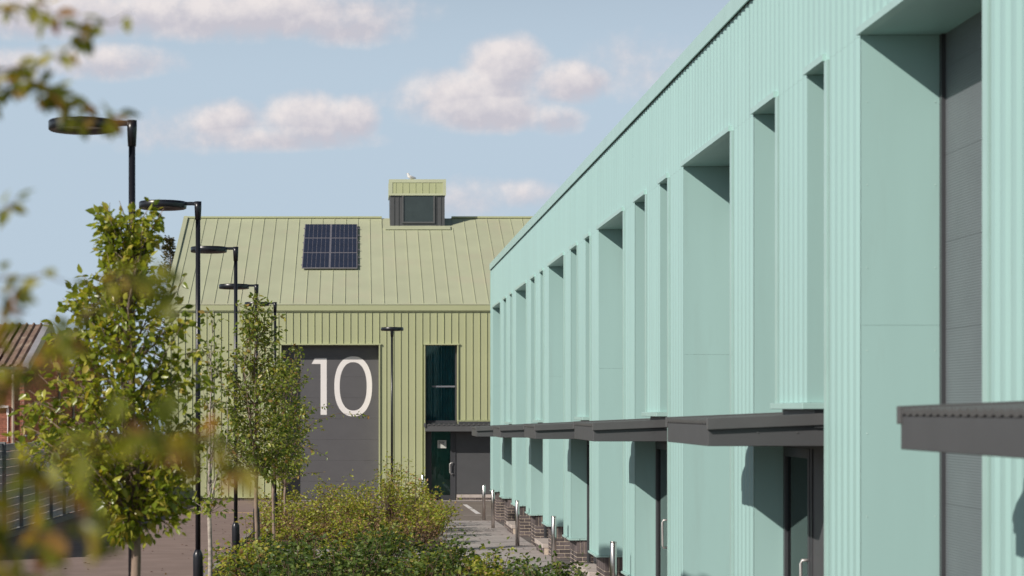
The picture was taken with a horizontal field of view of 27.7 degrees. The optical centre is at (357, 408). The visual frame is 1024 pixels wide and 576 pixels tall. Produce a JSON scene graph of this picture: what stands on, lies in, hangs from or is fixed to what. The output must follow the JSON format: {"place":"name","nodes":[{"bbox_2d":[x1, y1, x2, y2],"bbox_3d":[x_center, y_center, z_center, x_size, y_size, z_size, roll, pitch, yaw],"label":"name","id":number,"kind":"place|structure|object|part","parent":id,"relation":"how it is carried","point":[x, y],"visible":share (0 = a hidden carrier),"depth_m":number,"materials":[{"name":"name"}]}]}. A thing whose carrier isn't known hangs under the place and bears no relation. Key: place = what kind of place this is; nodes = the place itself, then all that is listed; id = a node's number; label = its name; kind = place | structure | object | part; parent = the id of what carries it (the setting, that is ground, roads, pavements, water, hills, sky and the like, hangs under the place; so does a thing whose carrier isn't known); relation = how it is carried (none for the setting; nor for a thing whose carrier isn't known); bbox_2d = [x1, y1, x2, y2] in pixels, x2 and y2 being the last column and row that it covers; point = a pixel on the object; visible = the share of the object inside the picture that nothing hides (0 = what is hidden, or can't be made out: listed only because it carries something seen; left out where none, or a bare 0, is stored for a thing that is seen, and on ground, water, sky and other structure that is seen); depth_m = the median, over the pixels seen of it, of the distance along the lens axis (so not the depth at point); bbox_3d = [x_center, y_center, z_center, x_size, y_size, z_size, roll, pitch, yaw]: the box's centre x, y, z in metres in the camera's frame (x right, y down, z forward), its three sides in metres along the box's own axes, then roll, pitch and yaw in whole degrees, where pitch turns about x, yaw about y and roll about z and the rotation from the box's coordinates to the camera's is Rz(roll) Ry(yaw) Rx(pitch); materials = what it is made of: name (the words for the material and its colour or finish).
{"place":"outdoors","nodes":[
{"label":"outdoors","id":0,"kind":"place"},
{"bbox_2d":[0,513,262,575],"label":"road","id":1,"kind":"structure","parent":0,"point":[164,552],"depth_m":43.43,"materials":[{"name":"grey asphalt"}]},
{"bbox_2d":[44,500,282,512],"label":"yard surface","id":2,"kind":"object","parent":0,"point":[245,505],"depth_m":68.99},
{"bbox_2d":[13,448,490,528],"bbox_3d":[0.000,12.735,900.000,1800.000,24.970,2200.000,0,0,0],"label":"ground","id":3,"kind":"structure","parent":0,"point":[305,501],"depth_m":74.64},
{"bbox_2d":[9,511,86,537],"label":"fence kerb","id":4,"kind":"structure","parent":3,"relation":"on","point":[28,528],"depth_m":55.39,"materials":[{"name":"concrete"}]},
{"bbox_2d":[0,439,122,528],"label":"slatted fence","id":5,"kind":"object","parent":4,"relation":"on","point":[20,498],"visible":0.13,"depth_m":51.47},
{"bbox_2d":[0,322,100,498],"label":"old brick works","id":6,"kind":"structure","parent":3,"relation":"on","point":[27,344],"depth_m":77.55,"materials":[{"name":"red brick"}]},
{"bbox_2d":[1,197,216,575],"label":"leafy tree","id":7,"kind":"object","parent":3,"relation":"on","point":[132,503],"visible":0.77,"depth_m":17.07,"materials":[{"name":"green plant"}]},
{"bbox_2d":[0,0,264,575],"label":"foreground tree","id":8,"kind":"object","parent":3,"relation":"on","point":[184,448],"visible":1,"depth_m":2.85,"materials":[{"name":"green plant"}]},
{"bbox_2d":[145,235,176,367],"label":"conifer","id":9,"kind":"object","parent":3,"relation":"on","point":[169,247],"visible":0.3,"depth_m":95.86,"materials":[{"name":"green plant"}]},
{"bbox_2d":[153,512,263,512],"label":"cross kerb","id":10,"kind":"structure","parent":3,"relation":"on","point":[233,512],"depth_m":63.40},
{"bbox_2d":[203,519,263,575],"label":"road kerb","id":11,"kind":"structure","parent":3,"relation":"on","point":[215,564],"depth_m":38.72,"materials":[{"name":"concrete"}]},
{"bbox_2d":[245,521,441,548],"bbox_3d":[-0.300,3.070,50.750,4.400,0.153,13.500,0,0,0],"label":"planting bed","id":12,"kind":"object","parent":3,"relation":"on","point":[430,547],"visible":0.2,"depth_m":47.39,"materials":[{"name":"green soil"}]},
{"bbox_2d":[245,302,277,520],"bbox_3d":[-2.477,0.202,52.142,0.777,5.778,0.618,0,0,-32],"label":"street lamp","id":13,"kind":"object","parent":12,"relation":"on","point":[275,311],"visible":0.38,"depth_m":52.07,"materials":[{"name":"black metal"}]},
{"bbox_2d":[240,496,292,532],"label":"shrub","id":14,"kind":"object","parent":12,"relation":"on","point":[261,509],"visible":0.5,"depth_m":48.85,"materials":[{"name":"green plant"}]},
{"bbox_2d":[245,514,295,546],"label":"shrub","id":15,"kind":"object","parent":12,"relation":"on","point":[276,530],"visible":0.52,"depth_m":44.55,"materials":[{"name":"green plant"}]},
{"bbox_2d":[258,484,296,514],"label":"shrub","id":16,"kind":"object","parent":12,"relation":"on","point":[260,495],"visible":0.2,"depth_m":55.98,"materials":[{"name":"green plant"}]},
{"bbox_2d":[258,479,306,526],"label":"shrub","id":17,"kind":"object","parent":12,"relation":"on","point":[288,497],"visible":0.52,"depth_m":53.06,"materials":[{"name":"green plant"}]},
{"bbox_2d":[264,490,325,541],"bbox_3d":[-1.453,2.447,46.909,1.240,1.184,1.119,0,0,-45],"label":"shrub","id":18,"kind":"object","parent":12,"relation":"on","point":[305,511],"visible":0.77,"depth_m":46.92,"materials":[{"name":"green plant"}]},
{"bbox_2d":[279,511,331,544],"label":"shrub","id":19,"kind":"object","parent":12,"relation":"on","point":[310,530],"visible":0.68,"depth_m":45.47,"materials":[{"name":"green plant"}]},
{"bbox_2d":[286,483,343,534],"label":"shrub","id":20,"kind":"object","parent":12,"relation":"on","point":[304,503],"visible":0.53,"depth_m":50.02,"materials":[{"name":"green plant"}]},
{"bbox_2d":[303,473,343,514],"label":"shrub","id":21,"kind":"object","parent":12,"relation":"on","point":[317,503],"visible":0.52,"depth_m":53.97,"materials":[{"name":"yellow plant"}]},
{"bbox_2d":[278,342,369,533],"bbox_3d":[-0.986,0.750,48.536,2.309,4.619,1.078,0,0,31],"label":"leaning tree","id":22,"kind":"object","parent":12,"relation":"on","point":[304,422],"visible":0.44,"depth_m":48.88,"materials":[{"name":"green plant"}]},
{"bbox_2d":[309,489,363,539],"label":"shrub","id":23,"kind":"object","parent":12,"relation":"on","point":[323,517],"visible":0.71,"depth_m":47.42,"materials":[{"name":"green plant"}]},
{"bbox_2d":[325,469,364,518],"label":"shrub","id":24,"kind":"object","parent":12,"relation":"on","point":[339,488],"visible":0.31,"depth_m":56.74,"materials":[{"name":"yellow plant"}]},
{"bbox_2d":[246,504,443,547],"bbox_3d":[-0.267,2.819,50.753,4.338,0.712,13.191,0,0,0],"label":"ground cover","id":25,"kind":"object","parent":12,"relation":"on","point":[377,525],"visible":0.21,"depth_m":46.22,"materials":[{"name":"green plant"}]},
{"bbox_2d":[324,500,372,542],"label":"shrub","id":26,"kind":"object","parent":12,"relation":"on","point":[343,523],"visible":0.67,"depth_m":45.49,"materials":[{"name":"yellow plant"}]},
{"bbox_2d":[331,484,375,527],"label":"shrub","id":27,"kind":"object","parent":12,"relation":"on","point":[350,501],"visible":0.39,"depth_m":50.94,"materials":[{"name":"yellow plant"}]},
{"bbox_2d":[342,472,379,518],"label":"shrub","id":28,"kind":"object","parent":12,"relation":"on","point":[368,489],"visible":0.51,"depth_m":54.42,"materials":[{"name":"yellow plant"}]},
{"bbox_2d":[344,477,399,534],"bbox_3d":[0.316,2.318,48.050,1.324,1.464,1.166,0,0,29],"label":"shrub","id":29,"kind":"object","parent":12,"relation":"on","point":[368,508],"visible":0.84,"depth_m":48.06,"materials":[{"name":"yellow plant"}]},
{"bbox_2d":[353,523,409,546],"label":"shrub","id":30,"kind":"object","parent":12,"relation":"on","point":[387,532],"visible":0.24,"depth_m":44.47,"materials":[{"name":"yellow plant"}]},
{"bbox_2d":[369,451,411,521],"bbox_3d":[0.808,2.070,51.406,1.157,2.034,1.109,0,0,0],"label":"shrub","id":31,"kind":"object","parent":12,"relation":"on","point":[394,490],"visible":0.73,"depth_m":51.36,"materials":[{"name":"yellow plant"}]},
{"bbox_2d":[381,327,403,512],"bbox_3d":[0.985,0.460,56.607,0.618,5.373,0.777,0,0,32],"label":"street lamp","id":32,"kind":"object","parent":12,"relation":"on","point":[391,329],"visible":0.73,"depth_m":56.97,"materials":[{"name":"black metal"}]},
{"bbox_2d":[372,457,413,516],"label":"shrub","id":33,"kind":"object","parent":12,"relation":"on","point":[396,477],"visible":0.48,"depth_m":54.98,"materials":[{"name":"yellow plant"}]},
{"bbox_2d":[366,512,420,543],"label":"shrub","id":34,"kind":"object","parent":12,"relation":"on","point":[400,527],"visible":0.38,"depth_m":45.86,"materials":[{"name":"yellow plant"}]},
{"bbox_2d":[382,477,435,537],"bbox_3d":[1.237,2.326,48.242,1.214,1.454,1.199,0,0,37],"label":"shrub","id":35,"kind":"object","parent":12,"relation":"on","point":[403,511],"visible":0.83,"depth_m":48.20,"materials":[{"name":"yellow plant"}]},
{"bbox_2d":[393,467,437,522],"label":"shrub","id":36,"kind":"object","parent":12,"relation":"on","point":[413,486],"visible":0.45,"depth_m":54.08,"materials":[{"name":"green plant"}]},
{"bbox_2d":[393,468,442,532],"bbox_3d":[1.496,2.271,50.961,1.273,1.626,1.303,0,0,0],"label":"shrub","id":37,"kind":"object","parent":12,"relation":"on","point":[435,497],"visible":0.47,"depth_m":51.00,"materials":[{"name":"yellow plant"}]},
{"bbox_2d":[400,498,454,542],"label":"shrub","id":38,"kind":"object","parent":12,"relation":"on","point":[437,518],"visible":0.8,"depth_m":46.22,"materials":[{"name":"green plant"}]},
{"bbox_2d":[409,490,462,535],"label":"shrub","id":39,"kind":"object","parent":12,"relation":"on","point":[442,509],"visible":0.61,"depth_m":49.27,"materials":[{"name":"green plant"}]},
{"bbox_2d":[413,491,459,528],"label":"shrub","id":40,"kind":"object","parent":12,"relation":"on","point":[440,507],"visible":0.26,"depth_m":52.70,"materials":[{"name":"green plant"}]},
{"bbox_2d":[165,179,532,499],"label":"green industrial unit","id":41,"kind":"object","parent":3,"relation":"on","point":[420,274],"visible":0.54,"depth_m":75.50,"materials":[{"name":"metal"}]},
{"bbox_2d":[301,253,329,269],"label":"solar panel","id":42,"kind":"object","parent":41,"relation":"on","point":[315,260],"visible":1,"depth_m":78.90,"materials":[{"name":"glass"}]},
{"bbox_2d":[302,238,330,252],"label":"solar panel","id":43,"kind":"object","parent":41,"relation":"on","point":[316,245],"visible":1,"depth_m":80.60,"materials":[{"name":"glass"}]},
{"bbox_2d":[303,224,330,237],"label":"solar panel","id":44,"kind":"object","parent":41,"relation":"on","point":[317,231],"visible":1,"depth_m":82.18,"materials":[{"name":"glass"}]},
{"bbox_2d":[330,253,359,269],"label":"solar panel","id":45,"kind":"object","parent":41,"relation":"on","point":[343,260],"visible":1,"depth_m":78.90,"materials":[{"name":"glass"}]},
{"bbox_2d":[330,238,359,252],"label":"solar panel","id":46,"kind":"object","parent":41,"relation":"on","point":[343,245],"visible":1,"depth_m":80.60,"materials":[{"name":"glass"}]},
{"bbox_2d":[331,224,359,237],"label":"solar panel","id":47,"kind":"object","parent":41,"relation":"on","point":[343,230],"visible":1,"depth_m":82.23,"materials":[{"name":"glass"}]},
{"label":"door","id":48,"kind":"part","parent":41,"relation":"part of","materials":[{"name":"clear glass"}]},
{"bbox_2d":[425,345,456,425],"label":"window","id":49,"kind":"structure","parent":41,"relation":"in","point":[440,360],"depth_m":75.52,"materials":[{"name":"teal glass"}]},
{"bbox_2d":[437,534,450,548],"bbox_3d":[1.940,3.075,50.694,0.080,0.252,13.388,0,0,0],"label":"bed edging","id":50,"kind":"object","parent":3,"relation":"on","point":[441,537],"visible":0.24,"depth_m":46.98,"materials":[{"name":"concrete"}]},
{"bbox_2d":[471,0,1023,575],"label":"teal industrial building","id":51,"kind":"structure","parent":3,"relation":"on","point":[757,286],"depth_m":18.21,"materials":[{"name":"metal"}]},
{"bbox_2d":[544,525,548,537],"bbox_3d":[4.075,1.830,44.330,0.070,2.360,1.120,0,0,0],"label":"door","id":52,"kind":"structure","parent":51,"relation":"in","point":[546,534],"depth_m":44.61,"materials":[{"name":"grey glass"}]},
{"bbox_2d":[587,441,595,563],"bbox_3d":[4.075,1.734,35.910,0.070,2.360,1.120,0,0,0],"label":"door","id":53,"kind":"structure","parent":51,"relation":"in","point":[590,558],"depth_m":36.40,"materials":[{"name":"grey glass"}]},
{"bbox_2d":[656,442,666,575],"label":"door","id":54,"kind":"structure","parent":51,"relation":"in","point":[661,448],"depth_m":27.77,"materials":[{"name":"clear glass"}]},
{"bbox_2d":[783,447,809,575],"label":"door","id":55,"kind":"structure","parent":51,"relation":"in","point":[796,461],"depth_m":19.22,"materials":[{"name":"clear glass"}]},
{"bbox_2d":[0,0,729,432],"label":"sky","id":56,"kind":"structure","parent":0,"point":[246,107],"materials":[{"name":"blue"}]},
{"bbox_2d":[271,502,490,520],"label":"cross road","id":57,"kind":"structure","parent":0,"point":[467,514],"depth_m":65.48,"materials":[{"name":"grey asphalt"}]},
{"bbox_2d":[463,504,480,513],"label":"bay marking","id":58,"kind":"object","parent":57,"relation":"on","point":[472,509],"visible":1,"depth_m":66.22,"materials":[{"name":"white paint"}]},
{"bbox_2d":[482,485,484,519],"bbox_3d":[3.550,2.661,58.200,0.150,1.000,0.150,0,0,0],"label":"bollard","id":59,"kind":"object","parent":57,"relation":"on","point":[483,502],"visible":1,"depth_m":58.16,"materials":[{"name":"metal"}]},
{"bbox_2d":[278,500,490,500],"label":"threshold paving","id":60,"kind":"structure","parent":0,"point":[429,500],"depth_m":74.76,"materials":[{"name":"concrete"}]},
{"bbox_2d":[227,521,577,575],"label":"pavement","id":61,"kind":"structure","parent":0,"point":[496,536],"depth_m":46.53,"materials":[{"name":"concrete"}]},
{"bbox_2d":[219,284,259,540],"bbox_3d":[-2.477,0.210,42.458,0.777,5.544,0.618,0,0,32],"label":"street lamp","id":62,"kind":"object","parent":61,"relation":"on","point":[240,286],"visible":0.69,"depth_m":42.47,"materials":[{"name":"black metal"}]},
{"bbox_2d":[258,356,314,540],"bbox_3d":[-1.472,0.955,40.974,1.272,4.022,1.128,0,0,0],"label":"slim tree","id":63,"kind":"object","parent":61,"relation":"on","point":[302,409],"visible":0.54,"depth_m":40.91,"materials":[{"name":"green plant"}]},
{"bbox_2d":[216,567,472,575],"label":"planting bed","id":64,"kind":"object","parent":61,"relation":"on","point":[354,570],"depth_m":36.62,"materials":[{"name":"green soil"}]},
{"bbox_2d":[48,116,136,575],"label":"street lamp","id":65,"kind":"object","parent":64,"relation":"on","point":[54,126],"visible":0.43,"depth_m":19.07,"materials":[{"name":"black metal"}]},
{"bbox_2d":[139,200,202,575],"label":"street lamp","id":66,"kind":"object","parent":64,"relation":"on","point":[172,205],"visible":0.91,"depth_m":26.97,"materials":[{"name":"black metal"}]},
{"bbox_2d":[184,307,245,575],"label":"sparse birch","id":67,"kind":"object","parent":64,"relation":"on","point":[208,506],"visible":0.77,"depth_m":25.98,"materials":[{"name":"green plant"}]},
{"bbox_2d":[191,246,239,574],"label":"street lamp","id":68,"kind":"object","parent":64,"relation":"on","point":[219,250],"visible":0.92,"depth_m":35.27,"materials":[{"name":"black metal"}]},
{"bbox_2d":[203,517,284,575],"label":"shrub","id":69,"kind":"object","parent":64,"relation":"on","point":[228,558],"visible":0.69,"depth_m":30.35,"materials":[{"name":"green leaf"},{"name":"twig"}]},
{"bbox_2d":[189,291,307,546],"bbox_3d":[-1.768,0.470,34.051,1.722,4.836,1.634,0,0,29],"label":"narrow tree","id":70,"kind":"object","parent":64,"relation":"on","point":[249,329],"visible":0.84,"depth_m":33.92,"materials":[{"name":"green plant"}]},
{"bbox_2d":[212,534,284,574],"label":"shrub","id":71,"kind":"object","parent":64,"relation":"on","point":[218,547],"visible":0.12,"depth_m":36.00,"materials":[{"name":"green plant"}]},
{"bbox_2d":[217,536,310,575],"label":"shrub","id":72,"kind":"object","parent":64,"relation":"on","point":[260,571],"visible":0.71,"depth_m":28.47,"materials":[{"name":"green plant"}]},
{"bbox_2d":[222,511,318,574],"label":"shrub","id":73,"kind":"object","parent":64,"relation":"on","point":[272,545],"visible":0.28,"depth_m":33.41,"materials":[{"name":"green plant"}]},
{"bbox_2d":[263,526,327,568],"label":"shrub","id":74,"kind":"object","parent":64,"relation":"on","point":[299,543],"visible":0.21,"depth_m":36.94,"materials":[{"name":"green plant"}]},
{"bbox_2d":[256,552,340,575],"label":"shrub","id":75,"kind":"object","parent":64,"relation":"on","point":[288,569],"visible":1,"depth_m":26.09,"materials":[{"name":"green plant"}]},
{"bbox_2d":[259,527,352,575],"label":"shrub","id":76,"kind":"object","parent":64,"relation":"on","point":[306,548],"visible":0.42,"depth_m":31.00,"materials":[{"name":"green plant"}]},
{"bbox_2d":[290,541,351,574],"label":"shrub","id":77,"kind":"object","parent":64,"relation":"on","point":[303,542],"visible":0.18,"depth_m":34.16,"materials":[{"name":"green plant"}]},
{"bbox_2d":[312,514,375,572],"bbox_3d":[-0.264,2.398,36.277,1.342,1.070,1.382,0,0,38],"label":"shrub","id":78,"kind":"object","parent":64,"relation":"on","point":[351,533],"visible":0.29,"depth_m":36.28,"materials":[{"name":"green plant"}]},
{"bbox_2d":[215,559,474,575],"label":"ground cover","id":79,"kind":"object","parent":64,"relation":"on","point":[351,570],"visible":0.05,"depth_m":34.85,"materials":[{"name":"green plant"}]},
{"bbox_2d":[306,530,394,575],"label":"shrub","id":80,"kind":"object","parent":64,"relation":"on","point":[373,569],"visible":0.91,"depth_m":28.95,"materials":[{"name":"green plant"}]},
{"bbox_2d":[329,558,399,575],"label":"shrub","id":81,"kind":"object","parent":64,"relation":"on","point":[355,574],"visible":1,"depth_m":26.07,"materials":[{"name":"green plant"}]},
{"bbox_2d":[329,516,413,575],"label":"shrub","id":82,"kind":"object","parent":64,"relation":"on","point":[381,541],"visible":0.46,"depth_m":34.49,"materials":[{"name":"green plant"}]},
{"bbox_2d":[327,534,428,575],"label":"shrub","id":83,"kind":"object","parent":64,"relation":"on","point":[392,558],"visible":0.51,"depth_m":30.78,"materials":[{"name":"green plant"}]},
{"bbox_2d":[360,510,430,571],"bbox_3d":[0.678,2.365,36.782,1.497,1.123,1.142,0,0,-25],"label":"shrub","id":84,"kind":"object","parent":64,"relation":"on","point":[405,535],"visible":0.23,"depth_m":36.85,"materials":[{"name":"green plant"}]},
{"bbox_2d":[385,536,457,575],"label":"shrub","id":85,"kind":"object","parent":64,"relation":"on","point":[401,566],"visible":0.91,"depth_m":28.57,"materials":[{"name":"green plant"}]},
{"bbox_2d":[403,536,465,572],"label":"shrub","id":86,"kind":"object","parent":64,"relation":"on","point":[423,549],"visible":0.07,"depth_m":36.20,"materials":[{"name":"green plant"}]},
{"bbox_2d":[388,537,481,575],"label":"shrub","id":87,"kind":"object","parent":64,"relation":"on","point":[414,554],"visible":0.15,"depth_m":33.77,"materials":[{"name":"green plant"}]},
{"bbox_2d":[399,553,482,575],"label":"shrub","id":88,"kind":"object","parent":64,"relation":"on","point":[458,570],"visible":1,"depth_m":26.03,"materials":[{"name":"green plant"}]},
{"bbox_2d":[406,520,486,575],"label":"shrub","id":89,"kind":"object","parent":64,"relation":"on","point":[462,549],"visible":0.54,"depth_m":30.19,"materials":[{"name":"green plant"}]},
{"bbox_2d":[439,536,522,575],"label":"shrub","id":90,"kind":"object","parent":64,"relation":"on","point":[486,571],"visible":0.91,"depth_m":28.43,"materials":[{"name":"green plant"}]},
{"bbox_2d":[467,541,543,575],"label":"shrub","id":91,"kind":"object","parent":64,"relation":"on","point":[519,563],"visible":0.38,"depth_m":29.87,"materials":[{"name":"green plant"}]},
{"bbox_2d":[505,559,537,574],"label":"shrub","id":92,"kind":"object","parent":64,"relation":"on","point":[509,571],"visible":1,"depth_m":25.72,"materials":[{"name":"green plant"}]},
{"bbox_2d":[491,490,494,527],"bbox_3d":[3.500,2.607,53.500,0.150,1.000,0.150,0,0,0],"label":"bollard","id":93,"kind":"object","parent":61,"relation":"on","point":[492,508],"visible":1,"depth_m":53.47,"materials":[{"name":"metal"}]},
{"bbox_2d":[515,500,518,545],"bbox_3d":[3.490,2.513,45.200,0.150,1.000,0.150,0,0,0],"label":"bollard","id":94,"kind":"object","parent":61,"relation":"on","point":[516,522],"visible":1,"depth_m":45.16,"materials":[{"name":"metal"}]},
{"bbox_2d":[495,547,588,575],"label":"shrub","id":95,"kind":"object","parent":61,"relation":"on","point":[557,570],"visible":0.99,"depth_m":27.55,"materials":[{"name":"green plant"}]},
{"bbox_2d":[497,554,599,575],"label":"shrub","id":96,"kind":"object","parent":61,"relation":"on","point":[548,569],"visible":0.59,"depth_m":29.01,"materials":[{"name":"green plant"}]},
{"bbox_2d":[551,516,555,569],"bbox_3d":[3.490,2.418,36.800,0.150,1.000,0.150,0,0,0],"label":"bollard","id":97,"kind":"object","parent":61,"relation":"on","point":[553,533],"visible":0.69,"depth_m":36.76,"materials":[{"name":"metal"}]},
{"bbox_2d":[610,541,616,575],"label":"bollard","id":98,"kind":"object","parent":61,"relation":"on","point":[613,558],"visible":1,"depth_m":28.26,"materials":[{"name":"metal"}]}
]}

